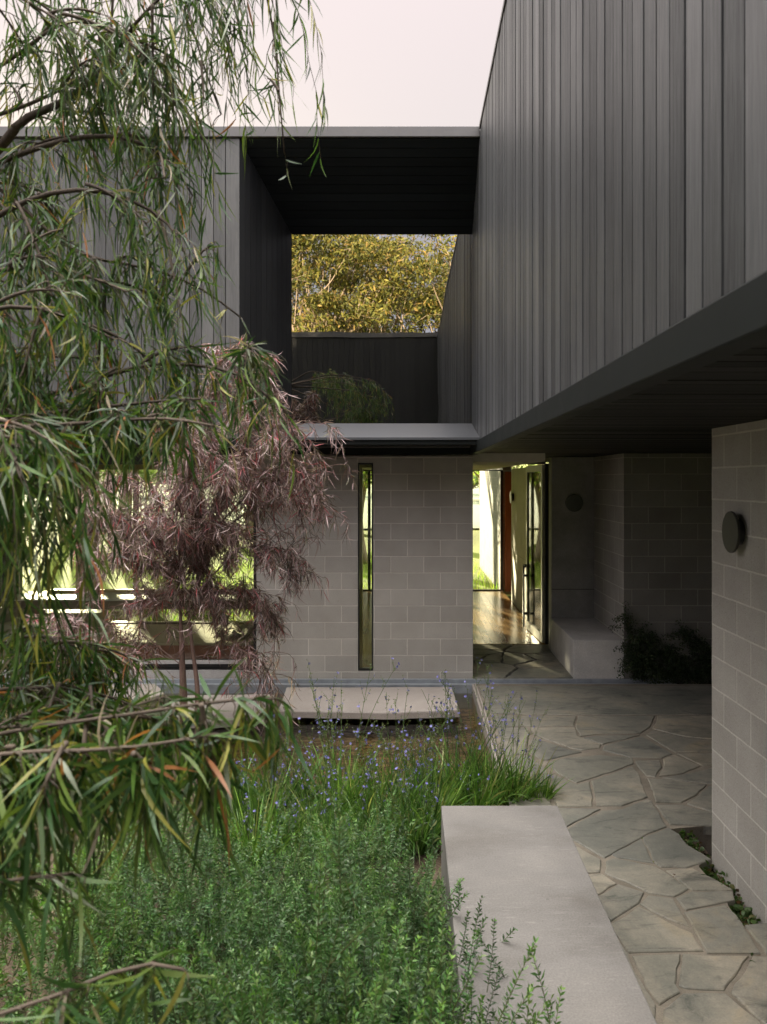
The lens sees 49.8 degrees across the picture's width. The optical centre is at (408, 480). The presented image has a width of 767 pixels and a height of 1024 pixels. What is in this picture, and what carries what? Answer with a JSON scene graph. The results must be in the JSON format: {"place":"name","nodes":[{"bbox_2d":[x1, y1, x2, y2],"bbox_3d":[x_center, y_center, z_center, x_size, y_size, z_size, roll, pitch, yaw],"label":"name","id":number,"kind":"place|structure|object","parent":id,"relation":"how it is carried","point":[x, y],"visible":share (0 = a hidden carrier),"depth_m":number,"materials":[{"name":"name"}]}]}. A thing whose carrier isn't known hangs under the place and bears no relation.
{"place":"outdoors","nodes":[
{"label":"outdoors","id":0,"kind":"place"},
{"bbox_2d":[106,684,164,709],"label":"stepping slab","id":1,"kind":"structure","parent":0,"point":[158,689],"depth_m":9.27,"materials":[{"name":"concrete"}]},
{"bbox_2d":[0,701,447,1023],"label":"garden bed","id":2,"kind":"object","parent":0,"point":[417,864],"visible":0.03,"depth_m":4.61,"materials":[{"name":"soil"}]},
{"bbox_2d":[0,913,159,1023],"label":"shrub","id":3,"kind":"object","parent":2,"relation":"on","point":[101,1010],"visible":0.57,"depth_m":2.95,"materials":[{"name":"green plant"}]},
{"bbox_2d":[21,608,146,691],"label":"purple shrub","id":4,"kind":"object","parent":2,"relation":"on","point":[76,627],"visible":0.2,"depth_m":6.90,"materials":[{"name":"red plant"}]},
{"bbox_2d":[0,823,211,1023],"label":"shrub","id":5,"kind":"object","parent":2,"relation":"on","point":[9,923],"visible":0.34,"depth_m":3.45,"materials":[{"name":"green plant"}]},
{"bbox_2d":[123,678,172,744],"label":"grass tuft","id":6,"kind":"object","parent":2,"relation":"on","point":[149,698],"visible":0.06,"depth_m":7.68,"materials":[{"name":"green plant"}]},
{"bbox_2d":[38,779,273,998],"bbox_3d":[-1.305,1.998,4.562,1.325,0.897,1.274,0,0,-42],"label":"shrub","id":7,"kind":"object","parent":2,"relation":"on","point":[153,874],"visible":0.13,"depth_m":4.34,"materials":[{"name":"green plant"}]},
{"bbox_2d":[129,656,193,747],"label":"grass tuft","id":8,"kind":"object","parent":2,"relation":"on","point":[166,699],"visible":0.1,"depth_m":7.43,"materials":[{"name":"green plant"}]},
{"bbox_2d":[0,0,329,1023],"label":"weeping tree","id":9,"kind":"object","parent":2,"relation":"on","point":[76,750],"visible":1,"depth_m":2.32,"materials":[{"name":"green plant"}]},
{"bbox_2d":[36,792,364,1023],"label":"shrub","id":10,"kind":"object","parent":2,"relation":"on","point":[218,926],"visible":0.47,"depth_m":3.69,"materials":[{"name":"green plant"}]},
{"bbox_2d":[47,333,361,736],"bbox_3d":[-1.915,0.539,7.992,3.028,3.913,2.088,0,0,0],"label":"purple tree","id":11,"kind":"object","parent":2,"relation":"on","point":[197,549],"visible":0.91,"depth_m":7.81,"materials":[{"name":"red plant"}]},
{"bbox_2d":[170,734,285,831],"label":"flowering clump","id":12,"kind":"object","parent":2,"relation":"on","point":[244,781],"visible":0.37,"depth_m":5.79,"materials":[{"name":"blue plant"}]},
{"bbox_2d":[193,745,319,836],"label":"flowering clump","id":13,"kind":"object","parent":2,"relation":"on","point":[257,798],"visible":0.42,"depth_m":5.75,"materials":[{"name":"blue plant"}]},
{"bbox_2d":[104,901,414,1023],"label":"shrub","id":14,"kind":"object","parent":2,"relation":"on","point":[239,975],"visible":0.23,"depth_m":3.10,"materials":[{"name":"green plant"}]},
{"bbox_2d":[203,767,326,870],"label":"flowering clump","id":15,"kind":"object","parent":2,"relation":"on","point":[251,827],"visible":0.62,"depth_m":5.30,"materials":[{"name":"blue plant"}]},
{"bbox_2d":[231,706,340,820],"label":"flowering clump","id":16,"kind":"object","parent":2,"relation":"on","point":[281,768],"visible":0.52,"depth_m":5.93,"materials":[{"name":"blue plant"}]},
{"bbox_2d":[252,766,355,867],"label":"flowering clump","id":17,"kind":"object","parent":2,"relation":"on","point":[295,816],"visible":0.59,"depth_m":5.34,"materials":[{"name":"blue plant"}]},
{"bbox_2d":[258,697,362,823],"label":"flowering clump","id":18,"kind":"object","parent":2,"relation":"on","point":[323,766],"visible":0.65,"depth_m":5.82,"materials":[{"name":"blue plant"}]},
{"bbox_2d":[276,734,365,858],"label":"flowering clump","id":19,"kind":"object","parent":2,"relation":"on","point":[324,790],"visible":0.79,"depth_m":5.38,"materials":[{"name":"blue plant"}]},
{"bbox_2d":[206,808,445,989],"bbox_3d":[-0.515,2.088,4.322,1.193,0.702,1.318,0,0,41],"label":"shrub","id":20,"kind":"object","parent":2,"relation":"on","point":[370,870],"visible":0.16,"depth_m":4.35,"materials":[{"name":"green plant"}]},
{"bbox_2d":[184,855,473,1023],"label":"shrub","id":21,"kind":"object","parent":2,"relation":"on","point":[351,925],"visible":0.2,"depth_m":3.27,"materials":[{"name":"green plant"}]},
{"bbox_2d":[108,814,565,1023],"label":"shrub","id":22,"kind":"object","parent":2,"relation":"on","point":[376,1001],"visible":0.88,"depth_m":2.52,"materials":[{"name":"green plant"}]},
{"bbox_2d":[170,898,509,1023],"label":"shrub","id":23,"kind":"object","parent":2,"relation":"on","point":[328,1020],"visible":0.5,"depth_m":2.90,"materials":[{"name":"green plant"}]},
{"bbox_2d":[283,658,399,818],"bbox_3d":[-0.518,1.899,6.046,0.911,1.149,1.114,0,0,-29],"label":"flowering clump","id":24,"kind":"object","parent":2,"relation":"on","point":[323,727],"visible":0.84,"depth_m":6.12,"materials":[{"name":"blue plant"}]},
{"bbox_2d":[283,773,411,864],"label":"flowering clump","id":25,"kind":"object","parent":2,"relation":"on","point":[362,804],"visible":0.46,"depth_m":5.43,"materials":[{"name":"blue plant"}]},
{"bbox_2d":[183,789,517,1021],"bbox_3d":[-0.161,1.895,3.681,1.647,1.025,1.491,0,0,0],"label":"shrub","id":26,"kind":"object","parent":2,"relation":"on","point":[413,914],"visible":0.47,"depth_m":3.73,"materials":[{"name":"green plant"}]},
{"bbox_2d":[312,711,440,831],"bbox_3d":[-0.214,2.045,5.898,1.002,0.864,0.936,0,0,-21],"label":"flowering clump","id":27,"kind":"object","parent":2,"relation":"on","point":[367,775],"visible":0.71,"depth_m":5.83,"materials":[{"name":"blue plant"}]},
{"bbox_2d":[315,841,447,979],"bbox_3d":[-0.114,2.200,4.342,0.899,0.510,0.935,0,0,-27],"label":"shrub","id":28,"kind":"object","parent":2,"relation":"on","point":[423,886],"visible":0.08,"depth_m":4.29,"materials":[{"name":"green plant"}]},
{"bbox_2d":[337,718,437,860],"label":"flowering clump","id":29,"kind":"object","parent":2,"relation":"on","point":[399,779],"visible":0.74,"depth_m":5.47,"materials":[{"name":"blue plant"}]},
{"bbox_2d":[350,678,459,807],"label":"flowering clump","id":30,"kind":"object","parent":2,"relation":"on","point":[427,737],"visible":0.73,"depth_m":6.00,"materials":[{"name":"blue plant"}]},
{"bbox_2d":[358,703,476,809],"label":"flowering clump","id":31,"kind":"object","parent":2,"relation":"on","point":[432,761],"visible":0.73,"depth_m":6.11,"materials":[{"name":"green plant"}]},
{"bbox_2d":[365,767,475,861],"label":"flowering clump","id":32,"kind":"object","parent":2,"relation":"on","point":[421,846],"visible":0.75,"depth_m":5.46,"materials":[{"name":"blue plant"}]},
{"bbox_2d":[366,748,488,835],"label":"flowering clump","id":33,"kind":"object","parent":2,"relation":"on","point":[442,801],"visible":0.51,"depth_m":5.79,"materials":[{"name":"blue plant"}]},
{"bbox_2d":[393,662,519,798],"bbox_3d":[0.338,1.925,6.371,1.063,1.096,0.870,0,0,2],"label":"flowering clump","id":34,"kind":"object","parent":2,"relation":"on","point":[478,718],"visible":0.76,"depth_m":6.31,"materials":[{"name":"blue plant"}]},
{"bbox_2d":[439,747,512,805],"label":"flowering clump","id":35,"kind":"object","parent":2,"relation":"on","point":[483,800],"visible":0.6,"depth_m":6.05,"materials":[{"name":"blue plant"}]},
{"bbox_2d":[432,657,547,805],"bbox_3d":[0.658,1.951,6.329,1.013,1.044,0.829,0,0,-24],"label":"flowering clump","id":36,"kind":"object","parent":2,"relation":"on","point":[490,763],"visible":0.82,"depth_m":6.28,"materials":[{"name":"green plant"}]},
{"bbox_2d":[441,806,656,1023],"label":"garden wall","id":37,"kind":"structure","parent":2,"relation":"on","point":[522,870],"depth_m":3.60,"materials":[{"name":"concrete"}]},
{"bbox_2d":[23,484,479,528],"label":"field","id":38,"kind":"structure","parent":0,"point":[476,510],"depth_m":71.87,"materials":[{"name":"green plant"}]},
{"bbox_2d":[99,470,171,493],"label":"eucalyptus tree","id":39,"kind":"object","parent":38,"relation":"on","point":[151,473],"visible":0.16,"depth_m":126.38,"materials":[{"name":"green plant"}]},
{"bbox_2d":[0,0,503,125],"label":"sky","id":40,"kind":"structure","parent":0,"point":[388,62],"materials":[{"name":"white"}]},
{"bbox_2d":[23,528,510,620],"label":"meadow","id":41,"kind":"structure","parent":0,"point":[121,584],"depth_m":21.40,"materials":[{"name":"green plant"}]},
{"bbox_2d":[57,495,75,543],"bbox_3d":[-13.858,-4.527,33.092,13.099,14.104,11.886,0,0,21],"label":"eucalyptus tree","id":42,"kind":"object","parent":41,"relation":"on","point":[59,535],"depth_m":32.65,"materials":[{"name":"green plant"}]},
{"bbox_2d":[106,470,128,542],"bbox_3d":[-12.336,-4.377,33.531,11.779,13.811,11.457,0,0,-1],"label":"eucalyptus tree","id":43,"kind":"object","parent":41,"relation":"on","point":[121,505],"depth_m":33.26,"materials":[{"name":"green plant"}]},
{"bbox_2d":[121,470,132,535],"bbox_3d":[-12.744,-4.312,38.250,12.698,13.672,11.522,0,0,-38],"label":"eucalyptus tree","id":44,"kind":"object","parent":41,"relation":"on","point":[130,502],"depth_m":37.66,"materials":[{"name":"green plant"}]},
{"bbox_2d":[245,508,253,538],"bbox_3d":[-6.236,-4.812,36.245,12.180,14.683,12.523,0,0,26],"label":"eucalyptus tree","id":45,"kind":"object","parent":41,"relation":"on","point":[252,522],"depth_m":35.59,"materials":[{"name":"green plant"}]},
{"bbox_2d":[0,126,548,678],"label":"house","id":46,"kind":"structure","parent":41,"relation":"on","point":[348,294],"depth_m":10.03,"materials":[{"name":"grey metal"}]},
{"bbox_2d":[0,609,253,658],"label":"daybed","id":47,"kind":"object","parent":46,"relation":"on","point":[202,639],"visible":0.12,"depth_m":10.40,"materials":[{"name":"fabric"}]},
{"bbox_2d":[215,620,253,639],"bbox_3d":[-2.140,1.951,10.882,0.675,0.147,1.038,0,0,0],"label":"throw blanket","id":48,"kind":"object","parent":47,"relation":"on","point":[244,628],"visible":0.42,"depth_m":10.75,"materials":[{"name":"beige fabric"}]},
{"bbox_2d":[1,455,255,669],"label":"bay window","id":49,"kind":"structure","parent":46,"relation":"in","point":[169,666],"depth_m":10.06,"materials":[{"name":"black metal"}]},
{"bbox_2d":[54,465,252,592],"bbox_3d":[-3.482,0.880,11.740,3.275,2.240,0.090,0,0,0],"label":"garden window","id":50,"kind":"structure","parent":46,"relation":"in","point":[100,467],"depth_m":11.70,"materials":[{"name":"brown metal"}]},
{"bbox_2d":[358,463,372,670],"bbox_3d":[-0.521,1.040,10.120,0.184,2.520,0.189,0,0,0],"label":"slot window","id":51,"kind":"structure","parent":46,"relation":"in","point":[360,465],"depth_m":10.07,"materials":[{"name":"black metal"}]},
{"bbox_2d":[291,234,471,422],"bbox_3d":[-0.360,-1.850,10.192,2.280,2.500,0.076,0,0,0],"label":"window","id":52,"kind":"structure","parent":46,"relation":"in","point":[381,324],"depth_m":10.15,"materials":[{"name":"clear glass"}]},
{"bbox_2d":[363,470,503,591],"bbox_3d":[0.190,1.110,18.130,3.800,2.700,0.064,0,0,0],"label":"far window","id":53,"kind":"structure","parent":46,"relation":"in","point":[369,471],"depth_m":18.10,"materials":[{"name":"black metal"}]},
{"bbox_2d":[505,472,510,591],"bbox_3d":[2.525,1.100,17.955,0.850,2.600,0.050,0,0,0],"label":"red door panel","id":54,"kind":"structure","parent":46,"relation":"in","point":[507,474],"depth_m":17.93,"materials":[{"name":"red wood"}]},
{"bbox_2d":[510,491,513,502],"bbox_3d":[2.049,0.320,16.350,0.062,0.244,0.244,0,0,0],"label":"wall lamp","id":55,"kind":"object","parent":46,"relation":"attached to","point":[511,496],"visible":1,"depth_m":16.29,"materials":[{"name":"black metal"}]},
{"bbox_2d":[523,465,544,642],"bbox_3d":[1.938,1.075,12.814,0.199,2.630,1.231,0,0,0],"label":"glass door","id":56,"kind":"structure","parent":46,"relation":"in","point":[535,474],"depth_m":12.80,"materials":[{"name":"clear glass"}]},
{"bbox_2d":[363,471,371,563],"bbox_3d":[-1.362,-0.696,24.629,4.508,6.469,4.439,0,0,-36],"label":"eucalyptus tree","id":57,"kind":"object","parent":41,"relation":"on","point":[365,488],"depth_m":24.96,"materials":[{"name":"green plant"}]},
{"bbox_2d":[473,473,478,488],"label":"eucalyptus tree","id":58,"kind":"object","parent":41,"relation":"on","point":[475,477],"visible":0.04,"depth_m":88.98,"materials":[{"name":"green plant"}]},
{"bbox_2d":[480,466,510,593],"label":"outside block wall","id":59,"kind":"structure","parent":41,"relation":"on","point":[490,522],"depth_m":20.59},
{"bbox_2d":[473,464,534,482],"bbox_3d":[3.084,-0.864,33.144,5.998,6.809,6.092,0,0,0],"label":"eucalyptus tree","id":60,"kind":"object","parent":41,"relation":"on","point":[478,476],"depth_m":33.18,"materials":[{"name":"green plant"}]},
{"bbox_2d":[99,464,536,484],"bbox_3d":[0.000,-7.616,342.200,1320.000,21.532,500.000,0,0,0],"label":"hills","id":61,"kind":"structure","parent":0,"point":[371,480],"depth_m":392.71,"materials":[{"name":"green plant"}]},
{"bbox_2d":[192,709,498,805],"bbox_3d":[-3.570,2.700,7.450,8.860,0.001,4.900,0,0,0],"label":"pond bed","id":62,"kind":"object","parent":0,"point":[348,736],"depth_m":8.50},
{"bbox_2d":[191,718,435,734],"bbox_3d":[-1.050,2.593,9.100,2.700,0.214,0.600,0,0,0],"label":"slab footing","id":63,"kind":"object","parent":62,"relation":"on","point":[393,724],"visible":0.18,"depth_m":8.95,"materials":[{"name":"black concrete"}]},
{"bbox_2d":[155,694,274,727],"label":"stepping slab","id":64,"kind":"structure","parent":63,"relation":"on","point":[227,709],"depth_m":8.86,"materials":[{"name":"concrete"}]},
{"bbox_2d":[278,687,459,718],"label":"stepping slab","id":65,"kind":"structure","parent":63,"relation":"on","point":[352,697],"depth_m":8.99,"materials":[{"name":"concrete"}]},
{"bbox_2d":[2,679,672,708],"bbox_3d":[-2.400,2.548,9.912,11.200,0.304,0.225,0,0,0],"label":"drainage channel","id":66,"kind":"object","parent":62,"relation":"on","point":[461,691],"visible":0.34,"depth_m":9.97,"materials":[{"name":"grey metal"}]},
{"bbox_2d":[473,644,572,678],"bbox_3d":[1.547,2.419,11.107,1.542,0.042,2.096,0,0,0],"label":"porch paving","id":67,"kind":"structure","parent":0,"point":[546,664],"depth_m":10.92,"materials":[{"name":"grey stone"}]},
{"bbox_2d":[549,457,593,649],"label":"porch concrete wall","id":68,"kind":"structure","parent":67,"relation":"on","point":[571,564],"depth_m":11.66,"materials":[{"name":"grey concrete"}]},
{"bbox_2d":[566,494,582,511],"bbox_3d":[2.330,0.310,11.629,0.244,0.244,0.062,0,0,0],"label":"wall lamp","id":69,"kind":"object","parent":68,"relation":"attached to","point":[574,502],"visible":1,"depth_m":11.60,"materials":[{"name":"black metal"}]},
{"bbox_2d":[551,618,623,678],"bbox_3d":[2.313,2.219,10.846,0.610,0.563,1.622,0,0,0],"label":"concrete bench","id":70,"kind":"object","parent":67,"relation":"on","point":[582,648],"visible":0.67,"depth_m":10.05,"materials":[{"name":"grey concrete"}]},
{"bbox_2d":[474,684,766,1023],"bbox_3d":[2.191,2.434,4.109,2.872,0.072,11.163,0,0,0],"label":"flagstone path","id":71,"kind":"structure","parent":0,"point":[604,834],"depth_m":5.81,"materials":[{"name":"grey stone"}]},
{"bbox_2d":[464,690,562,805],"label":"flowering clump","id":72,"kind":"object","parent":71,"relation":"on","point":[519,790],"visible":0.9,"depth_m":6.22,"materials":[{"name":"green plant"}]},
{"bbox_2d":[512,761,570,801],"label":"flowering clump","id":73,"kind":"object","parent":71,"relation":"on","point":[547,793],"visible":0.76,"depth_m":6.26,"materials":[{"name":"green plant"}]},
{"bbox_2d":[684,838,743,915],"bbox_3d":[1.600,2.592,2.025,0.800,0.215,7.650,0,0,0],"label":"weedy strip","id":74,"kind":"object","parent":71,"relation":"on","point":[704,852],"depth_m":5.54,"materials":[{"name":"plant"}]},
{"bbox_2d":[641,829,760,961],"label":"weeds","id":75,"kind":"object","parent":74,"relation":"on","point":[747,918],"visible":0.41,"depth_m":4.91,"materials":[{"name":"green plant"}]},
{"bbox_2d":[712,419,766,923],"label":"block pier","id":76,"kind":"structure","parent":71,"relation":"on","point":[739,686],"depth_m":4.83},
{"bbox_2d":[722,511,744,552],"bbox_3d":[1.915,0.300,4.850,0.062,0.244,0.244,0,0,0],"label":"wall lamp","id":77,"kind":"object","parent":76,"relation":"attached to","point":[733,532],"visible":1,"depth_m":4.81,"materials":[{"name":"black metal"}]},
{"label":"planting strip","id":78,"kind":"structure","parent":0,"visible":0},
{"bbox_2d":[608,601,681,683],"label":"climbing plant","id":79,"kind":"object","parent":78,"relation":"on","point":[640,661],"visible":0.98,"depth_m":9.92,"materials":[{"name":"green plant"}]},
{"bbox_2d":[653,620,711,683],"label":"climbing plant","id":80,"kind":"object","parent":78,"relation":"on","point":[704,660],"visible":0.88,"depth_m":9.93,"materials":[{"name":"green plant"}]},
{"label":"ground","id":81,"kind":"structure","parent":0,"visible":0},
{"bbox_2d":[472,683,516,805],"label":"kerb","id":82,"kind":"structure","parent":81,"relation":"on","point":[476,706],"depth_m":8.51,"materials":[{"name":"concrete"}]},
{"bbox_2d":[594,453,711,683],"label":"porch block wall","id":83,"kind":"structure","parent":81,"relation":"on","point":[653,539],"depth_m":10.05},
{"bbox_3d":[6.450,1.190,4.200,2.100,3.020,12.200,0,0,0],"label":"carport wall","id":84,"kind":"object","parent":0,"visible":0},
{"bbox_2d":[470,0,766,462],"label":"wing","id":85,"kind":"structure","parent":84,"relation":"on","point":[619,267],"depth_m":3.30,"materials":[{"name":"grey metal"}]}
]}

